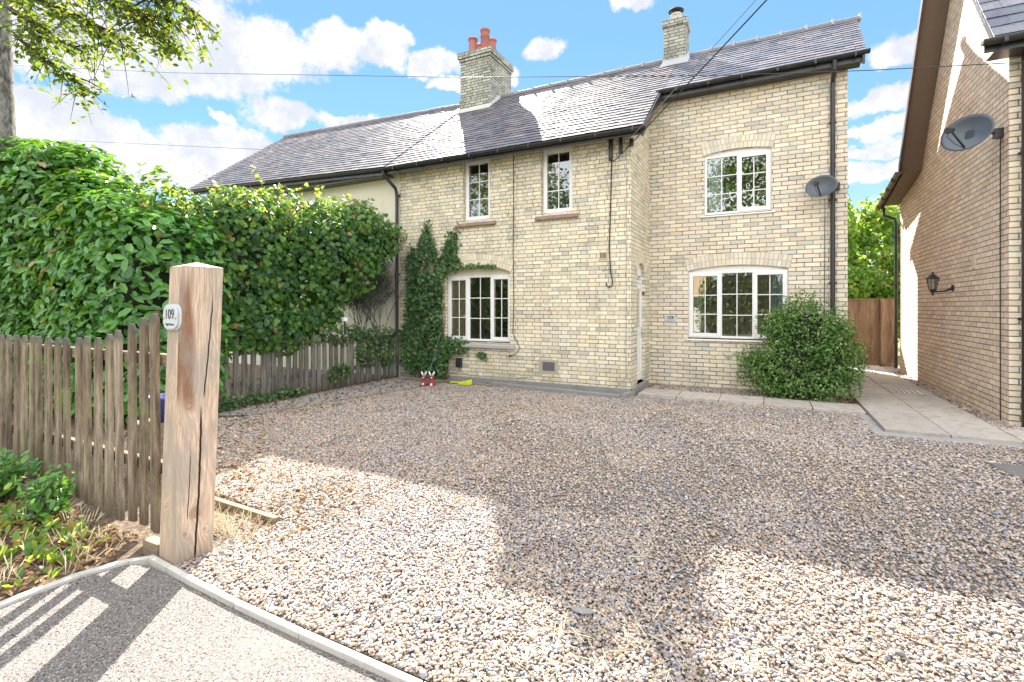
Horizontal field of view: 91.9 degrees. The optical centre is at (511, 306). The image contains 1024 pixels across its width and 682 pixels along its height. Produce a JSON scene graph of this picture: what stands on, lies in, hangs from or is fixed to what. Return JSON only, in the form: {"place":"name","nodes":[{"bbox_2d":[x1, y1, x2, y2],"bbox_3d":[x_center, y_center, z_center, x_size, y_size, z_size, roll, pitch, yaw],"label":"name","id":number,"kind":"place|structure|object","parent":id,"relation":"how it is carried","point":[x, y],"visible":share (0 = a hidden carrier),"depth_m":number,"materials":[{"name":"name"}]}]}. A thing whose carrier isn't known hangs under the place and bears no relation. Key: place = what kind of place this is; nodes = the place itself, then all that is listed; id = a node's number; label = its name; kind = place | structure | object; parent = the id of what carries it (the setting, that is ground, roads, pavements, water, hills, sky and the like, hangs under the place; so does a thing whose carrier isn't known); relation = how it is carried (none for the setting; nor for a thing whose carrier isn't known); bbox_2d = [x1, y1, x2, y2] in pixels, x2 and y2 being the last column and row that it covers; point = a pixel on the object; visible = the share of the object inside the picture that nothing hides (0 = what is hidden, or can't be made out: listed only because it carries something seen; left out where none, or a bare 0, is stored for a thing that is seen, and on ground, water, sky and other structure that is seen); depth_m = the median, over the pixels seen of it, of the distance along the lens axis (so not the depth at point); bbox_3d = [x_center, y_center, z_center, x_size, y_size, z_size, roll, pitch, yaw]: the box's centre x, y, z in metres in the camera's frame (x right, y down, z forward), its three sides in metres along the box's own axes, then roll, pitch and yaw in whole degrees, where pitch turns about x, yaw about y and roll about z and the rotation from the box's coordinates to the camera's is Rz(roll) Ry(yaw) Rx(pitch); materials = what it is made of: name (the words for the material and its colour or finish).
{"place":"outdoors","nodes":[
{"label":"outdoors","id":0,"kind":"place"},
{"bbox_2d":[23,138,259,149],"bbox_3d":[-27.546,-12.101,36.644,42.504,7.421,0.023,0,0,27],"label":"overhead wire","id":1,"kind":"object","parent":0,"point":[151,144],"visible":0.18,"depth_m":35.71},
{"bbox_2d":[0,565,391,681],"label":"road","id":2,"kind":"structure","parent":0,"point":[132,623],"depth_m":2.23,"materials":[{"name":"grey asphalt"}]},
{"bbox_2d":[0,363,410,600],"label":"soil","id":3,"kind":"structure","parent":0,"point":[131,548],"depth_m":3.44,"materials":[{"name":"brown soil"}]},
{"bbox_2d":[0,447,42,502],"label":"leafy weed","id":4,"kind":"object","parent":3,"relation":"on","point":[7,462],"visible":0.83,"depth_m":3.79,"materials":[{"name":"green plant"}]},
{"bbox_2d":[4,463,76,522],"bbox_3d":[-3.297,1.320,3.480,0.367,0.365,0.589,0,0,-42],"label":"leafy weed","id":5,"kind":"object","parent":3,"relation":"on","point":[53,497],"visible":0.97,"depth_m":3.47,"materials":[{"name":"green plant"}]},
{"bbox_2d":[0,500,110,588],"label":"weeds","id":6,"kind":"object","parent":3,"relation":"on","point":[36,551],"visible":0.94,"depth_m":3.12,"materials":[{"name":"green plant"}]},
{"bbox_2d":[0,313,166,533],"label":"picket fence","id":7,"kind":"object","parent":3,"relation":"on","point":[149,357],"visible":0.81,"depth_m":3.53,"materials":[{"name":"brown wood"}]},
{"bbox_2d":[0,0,221,226],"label":"alder tree","id":8,"kind":"object","parent":3,"relation":"on","point":[148,18],"visible":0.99,"depth_m":6.68,"materials":[{"name":"green plant"}]},
{"bbox_2d":[0,136,234,428],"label":"laurel hedge","id":9,"kind":"object","parent":3,"relation":"on","point":[71,269],"visible":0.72,"depth_m":6.56,"materials":[{"name":"green plant"}]},
{"bbox_2d":[0,499,272,587],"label":"grass","id":10,"kind":"structure","parent":3,"relation":"on","point":[221,515],"depth_m":3.19,"materials":[{"name":"plant"}]},
{"bbox_2d":[143,536,159,556],"bbox_3d":[-2.164,1.468,3.009,0.160,0.105,0.065,0,0,27],"label":"timber offcut","id":11,"kind":"object","parent":3,"relation":"on","point":[151,545],"visible":0.55,"depth_m":2.99,"materials":[{"name":"brown wood"}]},
{"bbox_2d":[137,332,398,419],"bbox_3d":[-3.579,0.881,8.384,0.089,1.201,5.064,0,0,27],"label":"garden fence","id":12,"kind":"object","parent":3,"relation":"on","point":[268,373],"visible":0.51,"depth_m":8.35,"materials":[{"name":"brown wood"}]},
{"bbox_2d":[111,162,406,358],"bbox_3d":[-3.724,-0.714,8.440,1.288,3.123,4.956,0,0,27],"label":"climbing plant","id":13,"kind":"object","parent":12,"relation":"attached to","point":[279,257],"visible":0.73,"depth_m":8.02,"materials":[{"name":"green plant"}]},
{"bbox_2d":[218,323,402,411],"bbox_3d":[-3.346,0.950,8.696,0.687,1.356,4.056,0,0,27],"label":"trailing ivy","id":14,"kind":"object","parent":12,"relation":"attached to","point":[222,407],"visible":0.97,"depth_m":9.18,"materials":[{"name":"green plant"}]},
{"bbox_2d":[342,317,347,334],"bbox_3d":[-3.014,0.345,8.925,0.080,0.310,0.080,0,0,27],"label":"solar light","id":15,"kind":"object","parent":12,"relation":"attached to","point":[344,319],"visible":1,"depth_m":8.91,"materials":[{"name":"white paint"}]},
{"bbox_2d":[252,388,409,414],"bbox_3d":[-2.719,1.498,7.902,0.040,0.065,2.775,0,0,38],"label":"edging board","id":16,"kind":"object","parent":3,"relation":"on","point":[320,403],"visible":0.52,"depth_m":7.62,"materials":[{"name":"brown wood"}]},
{"bbox_2d":[333,252,417,367],"bbox_3d":[-3.167,-0.022,10.557,2.806,2.651,1.593,0,0,27],"label":"wall shrub","id":17,"kind":"object","parent":3,"relation":"on","point":[372,294],"visible":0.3,"depth_m":10.52,"materials":[{"name":"green plant"}]},
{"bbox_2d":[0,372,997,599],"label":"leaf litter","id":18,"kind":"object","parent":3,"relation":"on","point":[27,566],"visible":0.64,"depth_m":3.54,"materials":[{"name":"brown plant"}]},
{"bbox_2d":[218,378,420,414],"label":"garden path","id":19,"kind":"structure","parent":0,"point":[304,400],"depth_m":8.36,"materials":[{"name":"gravel"}]},
{"bbox_2d":[11,0,920,277],"label":"sky","id":20,"kind":"structure","parent":0,"point":[249,109],"materials":[{"name":"blue"}]},
{"bbox_2d":[14,62,1023,77],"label":"overhead wire","id":21,"kind":"object","parent":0,"point":[627,76],"visible":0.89,"depth_m":6.72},
{"bbox_2d":[103,368,1023,681],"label":"gravel ground","id":22,"kind":"structure","parent":0,"point":[223,540],"depth_m":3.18,"materials":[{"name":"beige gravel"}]},
{"bbox_2d":[127,418,163,485],"bbox_3d":[-3.082,1.265,4.395,0.400,0.530,0.400,0,0,27],"label":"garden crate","id":23,"kind":"object","parent":22,"relation":"on","point":[162,431],"visible":0.11,"depth_m":4.22,"materials":[{"name":"blue plastic"}]},
{"bbox_2d":[149,393,164,422],"bbox_3d":[-3.055,0.890,4.381,0.300,0.220,0.300,0,0,27],"label":"blue bucket","id":24,"kind":"object","parent":23,"relation":"on","point":[162,398],"visible":0.08,"depth_m":4.27,"materials":[{"name":"plastic"}]},
{"bbox_2d":[159,262,222,567],"bbox_3d":[-1.925,0.641,2.976,0.252,1.818,0.247,0,0,31],"label":"gate post","id":25,"kind":"object","parent":22,"relation":"on","point":[190,434],"visible":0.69,"depth_m":2.90,"materials":[{"name":"brown wood"}]},
{"bbox_2d":[163,304,181,329],"bbox_3d":[-1.980,0.060,2.885,0.180,0.152,0.032,0,0,27],"label":"number plaque","id":26,"kind":"object","parent":25,"relation":"attached to","point":[172,316],"visible":1,"depth_m":2.86,"materials":[{"name":"white ceramic"}]},
{"bbox_2d":[161,480,278,524],"bbox_3d":[-2.286,1.485,3.778,1.480,0.090,0.045,0,0,28],"label":"edging board","id":27,"kind":"object","parent":22,"relation":"on","point":[235,506],"visible":0.32,"depth_m":3.58,"materials":[{"name":"brown wood"}]},
{"bbox_2d":[420,371,427,385],"bbox_3d":[-1.675,1.361,9.428,0.149,0.277,0.149,0,0,27],"label":"rabbit ornament","id":28,"kind":"object","parent":22,"relation":"on","point":[423,382],"visible":0.98,"depth_m":9.39,"materials":[{"name":"red ceramic"}]},
{"bbox_2d":[428,371,435,385],"bbox_3d":[-1.515,1.357,9.346,0.154,0.287,0.154,0,0,27],"label":"rabbit ornament","id":29,"kind":"object","parent":22,"relation":"on","point":[431,381],"visible":0.98,"depth_m":9.31,"materials":[{"name":"red ceramic"}]},
{"bbox_2d":[425,335,439,385],"bbox_3d":[-1.535,1.000,9.694,0.022,1.010,0.750,0,0,15],"label":"garden cane","id":30,"kind":"object","parent":22,"relation":"on","point":[433,359],"visible":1,"depth_m":9.67,"materials":[{"name":"teal metal"}]},
{"bbox_2d":[398,376,491,386],"bbox_3d":[-1.349,1.485,9.789,2.152,0.090,0.080,0,0,25],"label":"edging board","id":31,"kind":"object","parent":22,"relation":"on","point":[438,381],"visible":0.55,"depth_m":9.77,"materials":[{"name":"brown wood"}]},
{"bbox_2d":[450,380,471,384],"bbox_3d":[-0.987,1.426,9.457,0.440,0.088,0.158,0,0,27],"label":"hand shovel","id":32,"kind":"object","parent":22,"relation":"on","point":[467,382],"visible":1,"depth_m":9.37,"materials":[{"name":"yellow plastic"}]},
{"bbox_2d":[492,382,620,398],"bbox_3d":[0.712,1.472,8.713,2.462,0.115,0.090,0,0,30],"label":"edging board","id":33,"kind":"object","parent":22,"relation":"on","point":[549,389],"visible":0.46,"depth_m":8.65,"materials":[{"name":"wood"}]},
{"bbox_2d":[571,606,592,614],"bbox_3d":[0.340,1.478,2.411,0.109,0.020,0.053,0,0,27],"label":"pebble","id":34,"kind":"object","parent":22,"relation":"on","point":[583,610],"visible":0.91,"depth_m":2.40,"materials":[{"name":"stone"}]},
{"bbox_2d":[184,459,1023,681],"bbox_3d":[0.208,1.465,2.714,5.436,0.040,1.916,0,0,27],"label":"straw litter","id":35,"kind":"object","parent":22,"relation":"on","point":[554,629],"visible":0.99,"depth_m":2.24,"materials":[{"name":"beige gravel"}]},
{"bbox_2d":[621,391,634,398],"bbox_3d":[1.918,1.472,8.200,0.084,0.115,0.397,0,0,36],"label":"edging board","id":36,"kind":"object","parent":22,"relation":"on","point":[628,394],"visible":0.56,"depth_m":8.12,"materials":[{"name":"concrete"}]},
{"bbox_2d":[650,383,854,403],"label":"gravel","id":37,"kind":"structure","parent":22,"relation":"on","point":[718,391],"depth_m":8.72,"materials":[{"name":"beige gravel"}]},
{"bbox_2d":[724,286,875,402],"bbox_3d":[4.597,0.633,8.059,2.176,2.011,1.227,0,0,27],"label":"variegated bush","id":38,"kind":"object","parent":22,"relation":"on","point":[812,339],"visible":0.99,"depth_m":7.92,"materials":[{"name":"green plant"}]},
{"bbox_2d":[848,298,893,367],"bbox_3d":[8.732,0.655,12.557,1.652,1.730,0.120,0,0,27],"label":"panel fence","id":39,"kind":"object","parent":22,"relation":"on","point":[874,318],"visible":0.45,"depth_m":12.40,"materials":[{"name":"brown wood"}]},
{"bbox_2d":[859,414,1023,448],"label":"path haunching","id":40,"kind":"object","parent":22,"relation":"on","point":[874,426],"visible":0.71,"depth_m":5.67,"materials":[{"name":"concrete"}]},
{"bbox_2d":[880,366,1023,429],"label":"gravel","id":41,"kind":"structure","parent":22,"relation":"on","point":[999,424],"depth_m":7.43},
{"bbox_2d":[988,462,1023,482],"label":"manhole cover","id":42,"kind":"object","parent":22,"relation":"on","point":[1018,470],"visible":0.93,"depth_m":4.51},
{"bbox_2d":[114,406,1023,600],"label":"gravel","id":43,"kind":"structure","parent":0,"point":[762,496],"depth_m":4.07,"materials":[{"name":"grey gravel"}]},
{"bbox_2d":[270,338,899,681],"bbox_3d":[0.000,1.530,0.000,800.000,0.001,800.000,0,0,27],"label":"ground","id":44,"kind":"structure","parent":0,"point":[423,680],"depth_m":2.23,"materials":[{"name":"grey concrete"}]},
{"bbox_2d":[0,556,157,608],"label":"verge edging","id":45,"kind":"object","parent":44,"relation":"on","point":[142,561],"visible":0.57,"depth_m":2.71,"materials":[{"name":"concrete"}]},
{"bbox_2d":[147,555,422,681],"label":"edging kerb","id":46,"kind":"structure","parent":44,"relation":"on","point":[385,671],"depth_m":2.29,"materials":[{"name":"concrete"}]},
{"bbox_2d":[182,104,458,376],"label":"rendered cottage","id":47,"kind":"structure","parent":44,"relation":"on","point":[353,159],"depth_m":12.21,"materials":[{"name":"stone"}]},
{"bbox_2d":[381,6,870,395],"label":"brick cottage","id":48,"kind":"structure","parent":44,"relation":"on","point":[777,143],"depth_m":9.26,"materials":[{"name":"brick"}]},
{"bbox_2d":[396,219,495,379],"bbox_3d":[-1.395,-0.152,10.008,2.368,3.350,0.335,0,0,27],"label":"wall ivy","id":49,"kind":"object","parent":48,"relation":"attached to","point":[424,315],"depth_m":10.12,"materials":[{"name":"green plant"}]},
{"bbox_2d":[451,280,465,340],"bbox_3d":[-1.064,-0.025,10.180,0.440,1.450,0.070,0,0,27],"label":"curtain","id":50,"kind":"object","parent":48,"relation":"hanging from","point":[455,304],"visible":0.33,"depth_m":10.20,"materials":[{"name":"beige fabric"}]},
{"bbox_2d":[457,158,495,227],"bbox_3d":[-0.669,-2.270,9.844,0.870,1.340,0.230,0,0,27],"label":"window","id":51,"kind":"structure","parent":48,"relation":"in","point":[467,164],"depth_m":9.91,"materials":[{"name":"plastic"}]},
{"bbox_2d":[446,254,515,348],"bbox_3d":[-0.678,-0.121,9.846,1.728,1.842,0.235,0,0,27],"label":"window","id":52,"kind":"structure","parent":48,"relation":"in","point":[501,262],"depth_m":9.80,"materials":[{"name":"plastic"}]},
{"bbox_2d":[448,358,531,378],"bbox_3d":[-0.579,1.192,9.703,2.101,0.345,0.070,0,0,27],"label":"outdoor socket","id":53,"kind":"object","parent":48,"relation":"attached to","point":[458,362],"visible":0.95,"depth_m":9.91,"materials":[{"name":"black plastic"}]},
{"bbox_2d":[481,304,506,338],"bbox_3d":[-0.431,0.282,10.195,0.700,0.815,0.704,0,0,27],"label":"house plant","id":54,"kind":"object","parent":48,"relation":"on","point":[487,333],"visible":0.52,"depth_m":10.12,"materials":[{"name":"green plant"}]},
{"bbox_2d":[496,299,507,336],"bbox_3d":[-0.083,0.219,9.982,0.707,0.943,0.751,0,0,27],"label":"house plant","id":55,"kind":"object","parent":48,"relation":"on","point":[505,333],"visible":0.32,"depth_m":9.88,"materials":[{"name":"green plant"}]},
{"bbox_2d":[508,155,519,356],"bbox_3d":[0.050,-0.971,9.387,0.243,3.858,0.054,0,0,18],"label":"wall cable","id":56,"kind":"object","parent":48,"relation":"attached to","point":[513,252],"depth_m":9.41,"materials":[{"name":"black rubber"}]},
{"bbox_2d":[535,146,578,220],"bbox_3d":[0.843,-2.260,9.067,0.830,1.320,0.230,0,0,27],"label":"window","id":57,"kind":"structure","parent":48,"relation":"in","point":[546,211],"depth_m":9.12,"materials":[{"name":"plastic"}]},
{"bbox_2d":[602,142,626,382],"bbox_3d":[1.758,-0.749,8.524,0.435,4.102,0.014,0,0,28],"label":"corner cable","id":58,"kind":"object","parent":48,"relation":"attached to","point":[626,205],"visible":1,"depth_m":8.43,"materials":[{"name":"black rubber"}]},
{"bbox_2d":[609,137,633,161],"bbox_3d":[1.840,-2.685,8.415,0.420,0.430,0.148,0,0,27],"label":"cable bracket","id":59,"kind":"object","parent":48,"relation":"attached to","point":[631,140],"visible":0.88,"depth_m":8.46,"materials":[{"name":"black metal"}]},
{"bbox_2d":[606,161,612,287],"bbox_3d":[1.679,-1.566,8.550,0.129,2.469,0.034,0,0,27],"label":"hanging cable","id":60,"kind":"object","parent":59,"relation":"hanging from","point":[609,226],"visible":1,"depth_m":8.54,"materials":[{"name":"black rubber"}]},
{"bbox_2d":[628,0,755,140],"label":"overhead cable","id":61,"kind":"object","parent":59,"relation":"attached to","point":[696,65],"visible":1,"depth_m":6.40,"materials":[{"name":"black rubber"}]},
{"bbox_2d":[622,0,766,152],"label":"overhead cable","id":62,"kind":"object","parent":59,"relation":"attached to","point":[700,70],"visible":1,"depth_m":6.25,"materials":[{"name":"black rubber"}]},
{"bbox_2d":[634,251,646,380],"bbox_3d":[2.330,0.164,9.107,0.109,2.392,1.040,0,0,27],"label":"door","id":63,"kind":"structure","parent":48,"relation":"in","point":[640,258],"depth_m":9.19,"materials":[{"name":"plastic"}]},
{"bbox_2d":[664,315,675,322],"bbox_3d":[3.054,0.228,9.553,0.224,0.164,0.014,0,0,27],"label":"house number plaque","id":64,"kind":"object","parent":48,"relation":"attached to","point":[670,318],"visible":1,"depth_m":9.55,"materials":[{"name":"white"}]},
{"bbox_2d":[692,276,701,338],"bbox_3d":[3.526,-0.100,9.463,0.180,1.400,0.070,0,0,27],"label":"curtain","id":65,"kind":"object","parent":48,"relation":"hanging from","point":[697,304],"visible":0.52,"depth_m":9.46,"materials":[{"name":"beige fabric"}]},
{"bbox_2d":[707,158,722,215],"bbox_3d":[3.819,-2.300,9.313,0.280,1.200,0.042,0,0,27],"label":"curtain","id":66,"kind":"object","parent":48,"relation":"hanging from","point":[713,186],"visible":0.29,"depth_m":9.32,"materials":[{"name":"white fabric"}]},
{"bbox_2d":[700,134,775,217],"bbox_3d":[4.114,-2.393,9.056,1.259,1.449,0.140,0,0,27],"label":"window","id":67,"kind":"structure","parent":48,"relation":"in","point":[749,140],"depth_m":9.01,"materials":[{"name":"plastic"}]},
{"bbox_2d":[684,252,792,342],"bbox_3d":[4.101,-0.181,9.063,1.806,1.626,0.140,0,0,27],"label":"window","id":68,"kind":"structure","parent":48,"relation":"in","point":[742,262],"depth_m":9.08,"materials":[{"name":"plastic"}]},
{"bbox_2d":[770,274,782,331],"bbox_3d":[4.744,-0.100,8.837,0.240,1.400,0.070,0,0,27],"label":"curtain","id":69,"kind":"object","parent":48,"relation":"hanging from","point":[776,284],"visible":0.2,"depth_m":8.85,"materials":[{"name":"grey fabric"}]},
{"bbox_2d":[805,175,839,196],"bbox_3d":[5.165,-1.999,8.140,0.664,0.372,0.447,0,0,0],"label":"satellite dish","id":70,"kind":"object","parent":48,"relation":"attached to","point":[821,185],"visible":1,"depth_m":8.21,"materials":[{"name":"metal"}]},
{"bbox_2d":[824,199,824,314],"bbox_3d":[5.253,-0.202,8.322,0.016,3.204,0.174,0,0,31],"label":"dish cable","id":71,"kind":"object","parent":48,"relation":"attached to","point":[824,264],"visible":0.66,"depth_m":8.39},
{"bbox_2d":[848,198,873,298],"bbox_3d":[10.295,-0.894,15.162,1.284,5.000,1.159,0,0,27],"label":"maple tree","id":72,"kind":"object","parent":44,"relation":"on","point":[857,284],"visible":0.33,"depth_m":14.86,"materials":[{"name":"green plant"}]},
{"bbox_2d":[848,190,899,340],"bbox_3d":[11.781,-1.081,15.825,5.072,5.390,2.888,0,0,27],"label":"maple tree","id":73,"kind":"object","parent":44,"relation":"on","point":[876,227],"visible":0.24,"depth_m":15.14,"materials":[{"name":"green plant"}]},
{"bbox_2d":[875,0,1023,426],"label":"gabled house","id":74,"kind":"structure","parent":44,"relation":"on","point":[948,201],"depth_m":7.61,"materials":[{"name":"light brick"},{"name":"slate"},{"name":"black plastic"}]},
{"bbox_2d":[925,272,953,295],"bbox_3d":[7.130,-0.395,8.257,0.190,0.410,0.490,0,0,-3],"label":"wall lantern","id":75,"kind":"object","parent":74,"relation":"attached to","point":[934,286],"depth_m":8.36,"materials":[{"name":"black metal"}]},
{"bbox_2d":[940,113,1003,150],"bbox_3d":[5.878,-2.239,6.309,0.722,0.461,0.614,0,0,27],"label":"satellite dish","id":76,"kind":"object","parent":74,"relation":"attached to","point":[967,132],"visible":1,"depth_m":6.36,"materials":[{"name":"metal"}]},
{"bbox_2d":[1000,138,1000,420],"bbox_3d":[6.311,-0.345,6.406,0.012,3.710,0.015,0,0,27],"label":"dish cable","id":77,"kind":"object","parent":74,"relation":"attached to","point":[1000,279],"visible":0.78,"depth_m":6.40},
{"bbox_2d":[308,383,1023,498],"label":"gravel","id":78,"kind":"structure","parent":0,"point":[530,395],"depth_m":6.15,"materials":[{"name":"grey gravel"}]},
{"bbox_2d":[638,364,1023,444],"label":"paved path","id":79,"kind":"structure","parent":0,"point":[883,406],"depth_m":7.22,"materials":[{"name":"grey concrete"}]},
{"bbox_2d":[890,389,922,393],"bbox_3d":[6.740,1.448,8.477,0.400,0.012,0.400,0,0,27],"label":"drain cover","id":80,"kind":"object","parent":79,"relation":"on","point":[905,391],"visible":1,"depth_m":8.46,"materials":[{"name":"grey metal"}]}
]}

